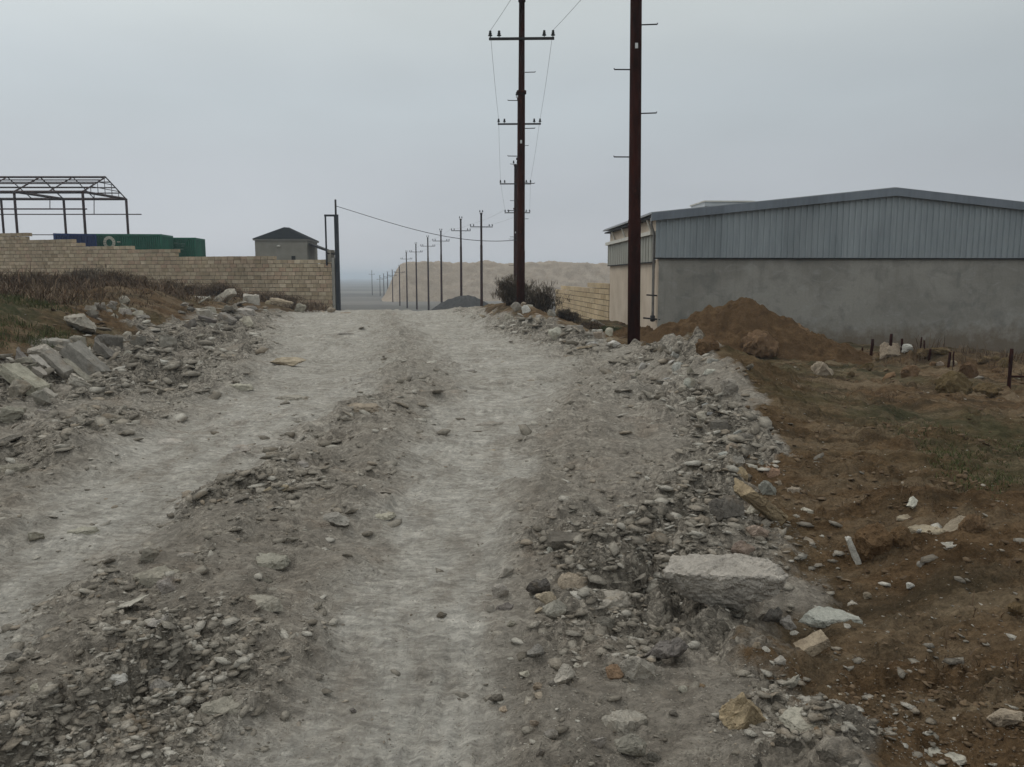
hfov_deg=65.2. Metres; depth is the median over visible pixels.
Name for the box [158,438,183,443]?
flat stone
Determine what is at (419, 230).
house cable
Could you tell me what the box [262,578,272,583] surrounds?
flat stone
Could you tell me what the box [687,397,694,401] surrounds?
squared stone
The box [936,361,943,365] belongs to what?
earth clod
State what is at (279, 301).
squared stone
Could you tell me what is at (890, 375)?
stone
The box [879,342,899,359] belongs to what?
stone
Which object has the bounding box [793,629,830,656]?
squared stone
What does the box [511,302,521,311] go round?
stone
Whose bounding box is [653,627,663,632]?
stone
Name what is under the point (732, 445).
stone
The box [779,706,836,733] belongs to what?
flat stone
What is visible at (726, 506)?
stone
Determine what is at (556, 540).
squared stone
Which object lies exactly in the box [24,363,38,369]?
squared stone
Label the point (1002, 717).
stone
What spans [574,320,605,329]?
dry shrub
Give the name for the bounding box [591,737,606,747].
stone
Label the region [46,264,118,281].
dry shrub
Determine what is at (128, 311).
stone
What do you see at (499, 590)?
stone
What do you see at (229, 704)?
flat stone
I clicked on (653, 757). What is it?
stone
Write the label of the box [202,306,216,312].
squared stone
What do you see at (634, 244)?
utility pole
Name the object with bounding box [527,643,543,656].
stone
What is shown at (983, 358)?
stone
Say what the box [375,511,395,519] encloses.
flat stone
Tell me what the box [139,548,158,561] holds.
stone
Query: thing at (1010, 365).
stake
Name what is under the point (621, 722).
flat stone
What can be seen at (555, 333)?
stone
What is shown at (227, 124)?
sky
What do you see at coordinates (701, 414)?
stone
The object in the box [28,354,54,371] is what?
squared stone
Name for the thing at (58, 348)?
squared stone
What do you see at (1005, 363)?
earth clod
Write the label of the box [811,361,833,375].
stone
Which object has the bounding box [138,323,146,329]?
stone
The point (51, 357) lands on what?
squared stone
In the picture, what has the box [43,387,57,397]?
squared stone
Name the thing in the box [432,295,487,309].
gravel heap
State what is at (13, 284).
dry weeds
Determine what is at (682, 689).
stone
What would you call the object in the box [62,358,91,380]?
squared stone
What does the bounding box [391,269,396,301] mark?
utility pole
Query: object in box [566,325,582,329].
squared stone
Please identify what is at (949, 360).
stake
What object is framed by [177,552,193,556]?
flat stone
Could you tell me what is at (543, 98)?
power line
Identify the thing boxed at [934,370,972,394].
earth clod
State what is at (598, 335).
squared stone
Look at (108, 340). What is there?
squared stone
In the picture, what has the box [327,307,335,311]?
stone
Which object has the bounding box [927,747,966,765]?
flat stone
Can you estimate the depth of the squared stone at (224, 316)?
23.33 m
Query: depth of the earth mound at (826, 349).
19.59 m
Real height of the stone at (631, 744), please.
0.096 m
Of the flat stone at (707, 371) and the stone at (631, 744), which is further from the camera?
the flat stone at (707, 371)
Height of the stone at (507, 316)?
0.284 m
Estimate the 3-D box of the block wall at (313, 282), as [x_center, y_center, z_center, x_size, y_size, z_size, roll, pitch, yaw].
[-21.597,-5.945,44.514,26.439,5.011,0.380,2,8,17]
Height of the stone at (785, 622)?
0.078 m
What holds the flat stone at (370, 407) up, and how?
on the dirt road
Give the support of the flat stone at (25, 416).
on the dirt road
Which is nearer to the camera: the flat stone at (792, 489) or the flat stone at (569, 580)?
the flat stone at (569, 580)
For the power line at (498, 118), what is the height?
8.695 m
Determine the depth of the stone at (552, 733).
2.82 m
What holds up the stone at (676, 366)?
on the dirt road
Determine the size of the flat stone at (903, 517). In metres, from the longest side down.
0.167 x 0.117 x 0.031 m
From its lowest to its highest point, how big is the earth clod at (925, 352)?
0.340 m
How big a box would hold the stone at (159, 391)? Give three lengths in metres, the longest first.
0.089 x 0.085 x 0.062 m
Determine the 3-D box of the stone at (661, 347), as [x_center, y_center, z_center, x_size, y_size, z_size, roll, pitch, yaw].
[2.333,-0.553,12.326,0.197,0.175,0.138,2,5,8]
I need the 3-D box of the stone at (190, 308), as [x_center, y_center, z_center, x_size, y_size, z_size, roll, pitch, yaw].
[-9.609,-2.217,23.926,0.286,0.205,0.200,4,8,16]
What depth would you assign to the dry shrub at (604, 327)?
25.85 m
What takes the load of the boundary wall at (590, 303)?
on the ground at (994, 581)
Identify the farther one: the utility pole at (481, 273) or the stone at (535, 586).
the utility pole at (481, 273)
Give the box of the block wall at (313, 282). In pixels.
[0,233,336,310]
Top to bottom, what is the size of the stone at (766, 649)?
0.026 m
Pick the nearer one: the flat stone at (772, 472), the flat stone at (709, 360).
the flat stone at (772, 472)
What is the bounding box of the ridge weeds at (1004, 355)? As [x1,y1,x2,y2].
[877,333,1023,380]
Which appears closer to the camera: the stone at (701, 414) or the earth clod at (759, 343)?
the stone at (701, 414)
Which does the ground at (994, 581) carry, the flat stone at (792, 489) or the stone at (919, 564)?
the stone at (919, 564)
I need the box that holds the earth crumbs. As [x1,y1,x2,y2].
[0,304,1023,766]
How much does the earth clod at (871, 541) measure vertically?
0.248 m
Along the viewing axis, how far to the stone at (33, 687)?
3.06 m
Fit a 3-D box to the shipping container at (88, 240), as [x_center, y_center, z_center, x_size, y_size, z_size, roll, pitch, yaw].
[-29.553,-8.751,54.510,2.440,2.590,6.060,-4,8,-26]
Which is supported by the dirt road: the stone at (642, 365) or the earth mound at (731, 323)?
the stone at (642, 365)
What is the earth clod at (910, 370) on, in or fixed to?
on the ground at (994, 581)
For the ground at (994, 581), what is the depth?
5.25 m
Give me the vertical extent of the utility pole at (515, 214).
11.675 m
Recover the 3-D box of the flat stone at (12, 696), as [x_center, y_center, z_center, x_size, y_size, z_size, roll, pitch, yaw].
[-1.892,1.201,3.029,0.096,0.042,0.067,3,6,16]
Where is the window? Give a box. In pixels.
[290,254,296,259]
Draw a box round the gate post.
[324,199,340,310]
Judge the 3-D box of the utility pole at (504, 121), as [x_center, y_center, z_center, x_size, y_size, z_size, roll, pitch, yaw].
[0.342,-7.720,37.775,2.060,11.675,0.372,0,8,1]
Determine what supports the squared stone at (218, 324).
on the ground at (994, 581)
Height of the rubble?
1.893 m
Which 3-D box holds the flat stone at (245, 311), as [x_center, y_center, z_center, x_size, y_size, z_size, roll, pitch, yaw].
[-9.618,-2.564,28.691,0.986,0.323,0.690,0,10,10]
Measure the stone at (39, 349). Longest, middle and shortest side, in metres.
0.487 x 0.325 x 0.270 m
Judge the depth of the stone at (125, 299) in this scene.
21.83 m
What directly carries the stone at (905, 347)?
on the ground at (994, 581)
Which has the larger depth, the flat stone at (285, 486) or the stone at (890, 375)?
the stone at (890, 375)
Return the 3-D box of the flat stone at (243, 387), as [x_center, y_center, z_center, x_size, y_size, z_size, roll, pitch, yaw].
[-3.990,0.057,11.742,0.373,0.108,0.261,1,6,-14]
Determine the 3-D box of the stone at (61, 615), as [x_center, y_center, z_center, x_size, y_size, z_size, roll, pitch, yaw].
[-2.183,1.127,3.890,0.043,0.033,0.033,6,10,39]
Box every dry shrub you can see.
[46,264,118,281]
[90,268,162,286]
[154,276,205,293]
[191,280,250,295]
[246,290,307,301]
[488,274,532,305]
[525,279,569,312]
[555,307,582,323]
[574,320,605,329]
[599,325,621,331]
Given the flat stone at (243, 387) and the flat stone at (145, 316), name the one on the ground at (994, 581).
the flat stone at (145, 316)
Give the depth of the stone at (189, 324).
20.62 m
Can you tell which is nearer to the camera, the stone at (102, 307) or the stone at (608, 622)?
the stone at (608, 622)
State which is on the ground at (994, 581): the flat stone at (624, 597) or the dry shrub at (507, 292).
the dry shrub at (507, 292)
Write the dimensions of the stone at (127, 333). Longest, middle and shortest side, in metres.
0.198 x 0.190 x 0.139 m
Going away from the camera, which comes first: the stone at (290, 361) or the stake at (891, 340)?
the stone at (290, 361)
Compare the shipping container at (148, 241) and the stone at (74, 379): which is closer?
the stone at (74, 379)
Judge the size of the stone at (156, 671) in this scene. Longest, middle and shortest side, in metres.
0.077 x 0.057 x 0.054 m
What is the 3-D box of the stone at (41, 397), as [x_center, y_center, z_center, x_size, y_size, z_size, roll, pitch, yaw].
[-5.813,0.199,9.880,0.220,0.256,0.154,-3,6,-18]
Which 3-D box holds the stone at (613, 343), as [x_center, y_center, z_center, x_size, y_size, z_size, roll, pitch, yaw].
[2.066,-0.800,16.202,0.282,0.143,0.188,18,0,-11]
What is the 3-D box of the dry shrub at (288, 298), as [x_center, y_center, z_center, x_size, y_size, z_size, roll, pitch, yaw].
[-11.684,-4.110,38.729,3.548,0.833,2.834,0,8,0]
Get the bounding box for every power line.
[380,0,510,277]
[411,0,580,258]
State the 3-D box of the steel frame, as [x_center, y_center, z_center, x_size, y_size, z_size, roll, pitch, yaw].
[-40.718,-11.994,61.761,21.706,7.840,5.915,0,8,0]
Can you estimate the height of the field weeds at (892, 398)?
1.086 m
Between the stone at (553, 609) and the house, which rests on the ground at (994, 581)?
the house
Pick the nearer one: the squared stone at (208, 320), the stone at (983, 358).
the stone at (983, 358)
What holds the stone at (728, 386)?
on the dirt road
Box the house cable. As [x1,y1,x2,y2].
[337,206,514,240]
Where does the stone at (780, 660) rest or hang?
on the dirt road
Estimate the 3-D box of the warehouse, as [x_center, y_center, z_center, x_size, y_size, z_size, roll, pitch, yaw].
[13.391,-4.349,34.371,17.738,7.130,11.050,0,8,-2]
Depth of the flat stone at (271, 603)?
3.79 m
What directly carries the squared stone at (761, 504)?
on the dirt road
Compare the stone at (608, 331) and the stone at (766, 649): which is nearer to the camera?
the stone at (766, 649)
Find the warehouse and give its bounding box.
[603,187,1023,353]
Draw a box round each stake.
[869,339,873,355]
[889,334,892,345]
[947,352,950,366]
[1007,349,1013,388]
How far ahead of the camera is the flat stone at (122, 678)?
3.08 m
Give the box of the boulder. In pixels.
[663,553,788,609]
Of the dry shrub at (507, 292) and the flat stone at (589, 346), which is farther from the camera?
the dry shrub at (507, 292)
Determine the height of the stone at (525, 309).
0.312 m
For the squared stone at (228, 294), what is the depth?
31.20 m
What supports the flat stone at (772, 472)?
on the dirt road
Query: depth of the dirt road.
4.96 m
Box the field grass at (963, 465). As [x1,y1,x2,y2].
[845,395,1023,501]
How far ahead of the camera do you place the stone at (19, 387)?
10.13 m
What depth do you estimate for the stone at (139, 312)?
20.26 m
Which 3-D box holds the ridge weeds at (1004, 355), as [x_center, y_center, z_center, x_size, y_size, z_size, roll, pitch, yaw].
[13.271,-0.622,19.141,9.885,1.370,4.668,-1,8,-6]
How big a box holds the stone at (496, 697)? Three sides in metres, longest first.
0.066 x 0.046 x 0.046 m
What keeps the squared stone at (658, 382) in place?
on the dirt road
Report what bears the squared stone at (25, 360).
on the rubble
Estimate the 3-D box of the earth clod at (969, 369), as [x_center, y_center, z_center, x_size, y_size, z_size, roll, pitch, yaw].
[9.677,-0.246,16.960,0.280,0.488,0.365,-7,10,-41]
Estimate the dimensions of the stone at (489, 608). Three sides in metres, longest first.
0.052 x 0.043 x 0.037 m
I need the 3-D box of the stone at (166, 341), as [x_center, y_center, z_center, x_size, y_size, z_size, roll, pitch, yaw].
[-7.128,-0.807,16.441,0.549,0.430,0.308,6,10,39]
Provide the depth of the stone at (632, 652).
3.38 m
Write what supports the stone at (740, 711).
on the rubble
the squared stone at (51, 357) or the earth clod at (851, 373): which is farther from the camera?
the earth clod at (851, 373)
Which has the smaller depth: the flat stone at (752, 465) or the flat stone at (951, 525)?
the flat stone at (951, 525)
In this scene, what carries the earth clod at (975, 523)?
on the ground at (994, 581)
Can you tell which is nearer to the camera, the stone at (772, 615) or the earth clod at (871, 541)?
the stone at (772, 615)
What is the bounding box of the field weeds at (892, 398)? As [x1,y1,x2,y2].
[779,364,1023,675]
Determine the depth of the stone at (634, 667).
3.23 m
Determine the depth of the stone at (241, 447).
7.42 m
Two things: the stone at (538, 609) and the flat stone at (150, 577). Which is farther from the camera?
the flat stone at (150, 577)
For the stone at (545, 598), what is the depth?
4.06 m
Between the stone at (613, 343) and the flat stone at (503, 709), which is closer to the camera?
the flat stone at (503, 709)
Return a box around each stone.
[0,363,49,395]
[0,406,23,423]
[0,432,23,441]
[0,463,29,472]
[0,692,19,701]
[4,651,23,660]
[8,379,31,397]
[13,357,32,363]
[15,347,26,358]
[21,413,35,418]
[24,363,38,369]
[27,344,61,356]
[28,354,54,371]
[28,531,44,540]
[30,683,38,692]
[31,366,48,377]
[31,389,51,405]
[39,348,73,378]
[42,338,70,345]
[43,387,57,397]
[53,344,63,350]
[58,612,66,618]
[59,340,111,374]
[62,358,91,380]
[63,313,96,332]
[66,373,91,387]
[66,416,78,423]
[67,526,99,534]
[69,335,86,345]
[83,744,91,751]
[85,305,96,310]
[86,310,98,317]
[93,337,114,358]
[94,302,106,310]
[94,334,122,348]
[107,301,117,308]
[110,673,127,685]
[119,296,129,303]
[120,308,131,314]
[122,331,131,336]
[129,335,146,345]
[132,310,145,315]
[133,565,180,587]
[136,314,149,318]
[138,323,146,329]
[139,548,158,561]
[147,615,167,626]
[148,667,160,675]
[149,678,173,691]
[156,576,175,593]
[157,389,162,394]
[158,334,177,351]
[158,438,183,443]
[160,359,168,365]
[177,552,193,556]
[183,318,197,328]
[187,306,194,311]
[194,334,204,339]
[196,309,213,317]
[197,696,241,715]
[198,315,216,322]
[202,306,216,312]
[209,323,220,328]
[215,289,236,302]
[218,312,236,323]
[221,304,237,312]
[228,383,253,390]
[231,444,250,451]
[234,495,250,501]
[236,307,256,315]
[239,316,253,327]
[243,294,259,304]
[244,306,257,309]
[248,594,282,611]
[256,553,290,569]
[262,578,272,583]
[264,485,288,490]
[269,298,293,307]
[270,357,305,365]
[275,394,309,400]
[284,525,293,532]
[295,303,305,312]
[296,461,308,466]
[323,512,349,525]
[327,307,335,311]
[337,332,353,334]
[346,403,383,412]
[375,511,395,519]
[437,612,446,617]
[475,421,503,425]
[485,605,494,611]
[488,694,503,701]
[491,583,508,598]
[495,602,513,610]
[498,565,513,578]
[499,705,506,712]
[504,313,514,320]
[507,620,515,626]
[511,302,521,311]
[519,670,529,677]
[521,305,530,313]
[526,578,550,594]
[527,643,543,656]
[530,720,538,726]
[533,682,541,689]
[534,607,542,612]
[535,591,556,604]
[536,748,545,756]
[542,600,566,619]
[544,728,557,738]
[547,309,555,315]
[547,531,582,550]
[548,327,561,339]
[548,680,557,686]
[554,663,575,684]
[558,572,587,588]
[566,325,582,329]
[576,345,591,348]
[589,588,631,607]
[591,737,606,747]
[593,332,602,338]
[593,616,614,632]
[601,709,646,735]
[605,327,612,335]
[605,664,623,679]
[607,340,620,347]
[614,733,646,756]
[619,656,655,680]
[628,649,637,655]
[638,362,646,369]
[643,637,688,659]
[647,752,660,761]
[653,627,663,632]
[656,380,663,384]
[657,342,666,352]
[662,381,667,389]
[669,710,678,716]
[671,351,679,358]
[672,362,682,371]
[678,384,686,391]
[678,685,687,692]
[683,377,695,387]
[686,366,693,372]
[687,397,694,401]
[696,411,706,423]
[703,369,714,374]
[706,358,718,362]
[708,495,744,521]
[709,419,728,429]
[718,451,727,460]
[719,692,765,729]
[720,378,738,395]
[725,443,737,451]
[731,540,754,554]
[732,455,744,465]
[733,478,787,523]
[736,467,747,481]
[739,433,754,438]
[745,525,769,536]
[746,463,757,467]
[746,505,759,513]
[752,642,760,648]
[758,480,776,494]
[761,607,782,621]
[762,646,770,652]
[763,466,780,477]
[774,655,785,665]
[779,615,796,630]
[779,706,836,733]
[782,674,798,686]
[785,486,802,493]
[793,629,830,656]
[798,606,862,627]
[801,507,813,513]
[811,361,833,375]
[845,536,861,564]
[859,362,873,370]
[863,592,871,598]
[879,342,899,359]
[882,372,895,380]
[896,514,910,520]
[900,344,912,352]
[906,496,917,508]
[906,582,914,588]
[908,524,944,534]
[917,561,923,567]
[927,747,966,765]
[943,515,964,531]
[977,356,991,363]
[986,708,1023,726]
[1007,602,1023,614]
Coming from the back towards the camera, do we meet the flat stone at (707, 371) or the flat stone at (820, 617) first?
the flat stone at (707, 371)
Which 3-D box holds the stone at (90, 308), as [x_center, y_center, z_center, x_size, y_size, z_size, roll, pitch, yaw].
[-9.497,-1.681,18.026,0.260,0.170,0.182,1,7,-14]
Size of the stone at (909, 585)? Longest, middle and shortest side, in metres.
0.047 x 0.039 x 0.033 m
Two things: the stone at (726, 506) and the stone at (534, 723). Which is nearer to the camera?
the stone at (534, 723)
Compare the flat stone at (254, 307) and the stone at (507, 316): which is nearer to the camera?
the stone at (507, 316)
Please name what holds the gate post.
attached to the block wall at (313, 282)
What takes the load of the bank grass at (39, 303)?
on the ground at (994, 581)
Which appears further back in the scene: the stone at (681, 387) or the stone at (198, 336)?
the stone at (198, 336)
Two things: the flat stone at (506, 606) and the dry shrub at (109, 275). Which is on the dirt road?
the flat stone at (506, 606)
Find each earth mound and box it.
[604,325,652,337]
[640,297,834,359]
[799,331,873,364]
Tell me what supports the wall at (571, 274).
on the ground at (994, 581)
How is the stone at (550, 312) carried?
on the ground at (994, 581)
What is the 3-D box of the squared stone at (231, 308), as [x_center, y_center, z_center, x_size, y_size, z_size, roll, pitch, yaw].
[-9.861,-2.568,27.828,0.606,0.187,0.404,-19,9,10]
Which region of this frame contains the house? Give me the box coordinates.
[252,227,328,263]
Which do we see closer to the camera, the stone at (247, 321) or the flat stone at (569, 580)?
the flat stone at (569, 580)
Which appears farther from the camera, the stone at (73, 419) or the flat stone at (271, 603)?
the stone at (73, 419)
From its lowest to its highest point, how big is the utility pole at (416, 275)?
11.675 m
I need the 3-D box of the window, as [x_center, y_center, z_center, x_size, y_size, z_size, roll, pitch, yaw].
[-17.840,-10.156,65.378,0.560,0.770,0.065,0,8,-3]
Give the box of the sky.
[0,0,1023,278]
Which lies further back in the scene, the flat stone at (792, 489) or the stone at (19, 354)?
the stone at (19, 354)
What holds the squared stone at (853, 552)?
on the ground at (994, 581)
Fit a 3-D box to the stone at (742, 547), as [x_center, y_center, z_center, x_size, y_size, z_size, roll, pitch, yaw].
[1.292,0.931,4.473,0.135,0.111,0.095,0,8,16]
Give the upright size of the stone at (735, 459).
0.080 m
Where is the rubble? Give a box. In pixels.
[0,305,1023,766]
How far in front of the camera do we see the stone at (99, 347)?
13.86 m
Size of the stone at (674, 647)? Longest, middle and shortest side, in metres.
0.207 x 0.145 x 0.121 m
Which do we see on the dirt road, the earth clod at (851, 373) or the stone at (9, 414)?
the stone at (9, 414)
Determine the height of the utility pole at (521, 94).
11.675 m
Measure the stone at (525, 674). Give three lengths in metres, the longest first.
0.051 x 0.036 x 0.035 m
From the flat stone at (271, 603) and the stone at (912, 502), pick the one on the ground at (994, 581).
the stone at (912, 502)
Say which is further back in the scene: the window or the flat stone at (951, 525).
the window
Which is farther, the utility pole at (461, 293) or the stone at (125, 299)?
the utility pole at (461, 293)
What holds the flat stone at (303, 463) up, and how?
on the dirt road
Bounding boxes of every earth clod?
[695,335,719,354]
[740,329,778,357]
[797,323,809,331]
[847,371,854,376]
[854,522,892,560]
[890,525,914,547]
[900,365,919,377]
[916,347,931,358]
[931,348,949,354]
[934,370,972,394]
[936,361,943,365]
[958,361,978,378]
[958,514,986,533]
[972,382,1001,397]
[997,357,1013,367]
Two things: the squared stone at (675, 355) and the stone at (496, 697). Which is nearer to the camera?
the stone at (496, 697)
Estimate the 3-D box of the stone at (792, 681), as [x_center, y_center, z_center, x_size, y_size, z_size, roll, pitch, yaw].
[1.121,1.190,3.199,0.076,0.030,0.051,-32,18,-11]
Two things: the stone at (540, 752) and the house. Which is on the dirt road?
the stone at (540, 752)
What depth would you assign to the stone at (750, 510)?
5.38 m
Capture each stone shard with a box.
[115,594,148,609]
[941,542,952,545]
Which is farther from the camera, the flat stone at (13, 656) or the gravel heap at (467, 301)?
the gravel heap at (467, 301)
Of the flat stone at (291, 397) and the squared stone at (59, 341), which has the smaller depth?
the flat stone at (291, 397)
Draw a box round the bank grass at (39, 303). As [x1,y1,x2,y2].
[0,292,93,349]
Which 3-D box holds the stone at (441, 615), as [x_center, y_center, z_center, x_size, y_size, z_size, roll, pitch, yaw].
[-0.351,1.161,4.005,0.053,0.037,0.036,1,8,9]
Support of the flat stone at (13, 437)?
on the dirt road
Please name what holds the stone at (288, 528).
on the dirt road
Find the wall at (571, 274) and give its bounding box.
[381,260,609,301]
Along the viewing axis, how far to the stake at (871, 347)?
21.60 m
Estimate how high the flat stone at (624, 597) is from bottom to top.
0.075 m
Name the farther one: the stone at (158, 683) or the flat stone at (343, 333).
the flat stone at (343, 333)
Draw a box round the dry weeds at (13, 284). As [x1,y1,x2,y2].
[0,264,333,318]
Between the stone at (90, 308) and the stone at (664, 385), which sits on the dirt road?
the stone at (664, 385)
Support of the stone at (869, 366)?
on the ground at (994, 581)
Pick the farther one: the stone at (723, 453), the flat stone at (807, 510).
the stone at (723, 453)
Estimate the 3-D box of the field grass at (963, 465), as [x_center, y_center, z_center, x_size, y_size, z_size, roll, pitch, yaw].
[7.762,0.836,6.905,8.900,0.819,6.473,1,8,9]
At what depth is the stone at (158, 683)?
3.13 m
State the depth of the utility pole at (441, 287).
95.89 m
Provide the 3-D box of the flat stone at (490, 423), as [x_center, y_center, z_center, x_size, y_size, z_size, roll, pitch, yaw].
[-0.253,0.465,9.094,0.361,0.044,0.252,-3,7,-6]
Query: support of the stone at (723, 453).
on the dirt road
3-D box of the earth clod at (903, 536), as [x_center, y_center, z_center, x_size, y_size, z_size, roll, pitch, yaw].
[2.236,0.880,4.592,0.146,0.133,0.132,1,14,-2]
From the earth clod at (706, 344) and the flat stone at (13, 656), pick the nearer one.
the flat stone at (13, 656)
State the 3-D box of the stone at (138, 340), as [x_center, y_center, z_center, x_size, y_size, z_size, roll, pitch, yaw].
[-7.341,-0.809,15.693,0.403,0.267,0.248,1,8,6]
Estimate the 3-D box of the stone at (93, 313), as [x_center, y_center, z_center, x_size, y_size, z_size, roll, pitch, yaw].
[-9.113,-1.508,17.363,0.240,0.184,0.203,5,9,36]
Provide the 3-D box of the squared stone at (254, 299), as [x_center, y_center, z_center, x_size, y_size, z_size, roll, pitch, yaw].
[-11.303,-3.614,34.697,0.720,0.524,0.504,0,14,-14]
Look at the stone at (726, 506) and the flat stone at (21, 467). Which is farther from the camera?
the flat stone at (21, 467)
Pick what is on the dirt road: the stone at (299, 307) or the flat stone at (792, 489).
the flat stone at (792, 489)
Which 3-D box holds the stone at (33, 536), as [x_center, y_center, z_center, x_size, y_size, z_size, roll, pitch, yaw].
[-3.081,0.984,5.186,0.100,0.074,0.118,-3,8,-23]
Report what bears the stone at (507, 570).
on the dirt road
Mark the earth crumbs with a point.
(934, 692)
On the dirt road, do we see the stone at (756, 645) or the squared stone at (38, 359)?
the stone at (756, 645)
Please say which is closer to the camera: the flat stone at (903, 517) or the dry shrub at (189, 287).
the flat stone at (903, 517)
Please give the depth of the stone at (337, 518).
5.30 m
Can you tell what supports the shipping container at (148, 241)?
on the ground at (994, 581)
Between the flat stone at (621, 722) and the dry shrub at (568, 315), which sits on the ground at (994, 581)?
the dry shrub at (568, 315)
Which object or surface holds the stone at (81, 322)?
on the ground at (994, 581)
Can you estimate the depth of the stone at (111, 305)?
20.19 m
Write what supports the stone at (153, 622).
on the dirt road
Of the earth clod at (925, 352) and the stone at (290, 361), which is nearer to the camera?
the stone at (290, 361)
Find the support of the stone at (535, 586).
on the dirt road
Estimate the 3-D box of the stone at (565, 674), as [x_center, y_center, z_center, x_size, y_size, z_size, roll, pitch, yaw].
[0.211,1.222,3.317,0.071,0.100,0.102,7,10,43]
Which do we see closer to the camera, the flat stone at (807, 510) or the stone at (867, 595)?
the stone at (867, 595)
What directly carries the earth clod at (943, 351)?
on the ground at (994, 581)
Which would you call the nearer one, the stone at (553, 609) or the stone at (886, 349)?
the stone at (553, 609)
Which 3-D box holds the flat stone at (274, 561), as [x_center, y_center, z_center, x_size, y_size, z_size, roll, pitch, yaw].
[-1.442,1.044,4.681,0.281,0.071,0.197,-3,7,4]
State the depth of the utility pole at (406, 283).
140.93 m
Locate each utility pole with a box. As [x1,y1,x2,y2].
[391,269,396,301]
[394,265,404,305]
[402,250,410,307]
[409,242,420,309]
[420,235,434,309]
[439,229,446,301]
[451,216,470,295]
[470,210,492,305]
[488,0,554,303]
[497,92,541,278]
[499,160,530,280]
[614,0,657,344]
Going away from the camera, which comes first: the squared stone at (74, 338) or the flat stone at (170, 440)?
the flat stone at (170, 440)
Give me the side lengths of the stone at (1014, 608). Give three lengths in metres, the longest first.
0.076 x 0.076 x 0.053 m
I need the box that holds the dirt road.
[0,291,928,766]
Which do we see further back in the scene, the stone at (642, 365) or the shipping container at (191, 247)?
the shipping container at (191, 247)
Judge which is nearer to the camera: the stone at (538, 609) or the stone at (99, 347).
the stone at (538, 609)
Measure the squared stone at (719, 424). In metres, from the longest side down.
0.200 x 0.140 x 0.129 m
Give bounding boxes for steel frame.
[0,176,141,236]
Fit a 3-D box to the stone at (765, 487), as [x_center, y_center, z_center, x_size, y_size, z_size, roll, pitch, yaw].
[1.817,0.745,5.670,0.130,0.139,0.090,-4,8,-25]
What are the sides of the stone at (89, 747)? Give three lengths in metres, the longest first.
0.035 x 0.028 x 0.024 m
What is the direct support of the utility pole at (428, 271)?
on the ground at (994, 581)
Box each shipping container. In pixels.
[53,233,96,246]
[96,234,173,249]
[173,238,205,256]
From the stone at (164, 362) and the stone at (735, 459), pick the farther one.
the stone at (164, 362)
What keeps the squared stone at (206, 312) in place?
on the ground at (994, 581)
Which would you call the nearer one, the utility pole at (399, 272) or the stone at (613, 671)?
the stone at (613, 671)
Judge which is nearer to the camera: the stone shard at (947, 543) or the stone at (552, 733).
the stone at (552, 733)
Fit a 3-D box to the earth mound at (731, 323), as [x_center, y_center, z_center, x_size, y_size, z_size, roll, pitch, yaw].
[5.939,-1.289,20.772,6.490,1.902,3.621,0,8,0]
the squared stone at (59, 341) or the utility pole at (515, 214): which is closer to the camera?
the squared stone at (59, 341)
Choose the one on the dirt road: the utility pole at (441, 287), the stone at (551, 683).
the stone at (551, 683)
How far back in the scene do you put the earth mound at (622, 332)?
22.31 m
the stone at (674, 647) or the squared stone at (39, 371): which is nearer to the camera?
the stone at (674, 647)
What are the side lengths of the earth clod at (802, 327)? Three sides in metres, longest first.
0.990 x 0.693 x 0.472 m
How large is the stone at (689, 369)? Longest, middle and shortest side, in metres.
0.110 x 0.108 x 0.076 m
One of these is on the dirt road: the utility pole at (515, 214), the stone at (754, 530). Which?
the stone at (754, 530)
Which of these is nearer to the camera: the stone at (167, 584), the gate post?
the stone at (167, 584)
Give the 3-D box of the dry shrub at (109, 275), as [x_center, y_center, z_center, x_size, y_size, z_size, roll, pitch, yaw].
[-14.022,-3.693,28.892,2.727,0.985,2.466,4,8,25]
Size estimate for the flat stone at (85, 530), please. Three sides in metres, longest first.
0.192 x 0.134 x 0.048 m
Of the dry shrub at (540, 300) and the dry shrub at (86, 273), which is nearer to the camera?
the dry shrub at (540, 300)
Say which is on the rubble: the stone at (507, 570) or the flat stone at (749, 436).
the flat stone at (749, 436)
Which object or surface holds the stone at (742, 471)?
on the dirt road
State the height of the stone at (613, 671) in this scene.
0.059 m
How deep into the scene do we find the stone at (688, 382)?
9.92 m
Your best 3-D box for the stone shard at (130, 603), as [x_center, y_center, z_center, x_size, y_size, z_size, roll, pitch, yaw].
[-1.890,1.085,3.944,0.210,0.020,0.140,-23,5,8]
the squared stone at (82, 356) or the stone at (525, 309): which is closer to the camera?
the squared stone at (82, 356)
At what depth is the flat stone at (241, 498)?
5.43 m
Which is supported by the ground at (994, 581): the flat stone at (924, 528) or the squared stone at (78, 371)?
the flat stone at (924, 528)
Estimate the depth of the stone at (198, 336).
18.90 m
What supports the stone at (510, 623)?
on the dirt road
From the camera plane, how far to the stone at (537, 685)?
3.17 m
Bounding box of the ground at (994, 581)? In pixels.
[0,279,1023,766]
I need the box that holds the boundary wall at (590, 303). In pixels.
[555,283,609,319]
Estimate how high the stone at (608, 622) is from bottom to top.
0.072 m
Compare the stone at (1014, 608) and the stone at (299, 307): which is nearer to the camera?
the stone at (1014, 608)
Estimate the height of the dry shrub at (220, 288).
0.963 m
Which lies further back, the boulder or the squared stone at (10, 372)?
the squared stone at (10, 372)
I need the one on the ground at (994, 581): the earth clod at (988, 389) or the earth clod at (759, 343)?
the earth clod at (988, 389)
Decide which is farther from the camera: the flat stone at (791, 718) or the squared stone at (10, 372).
the squared stone at (10, 372)

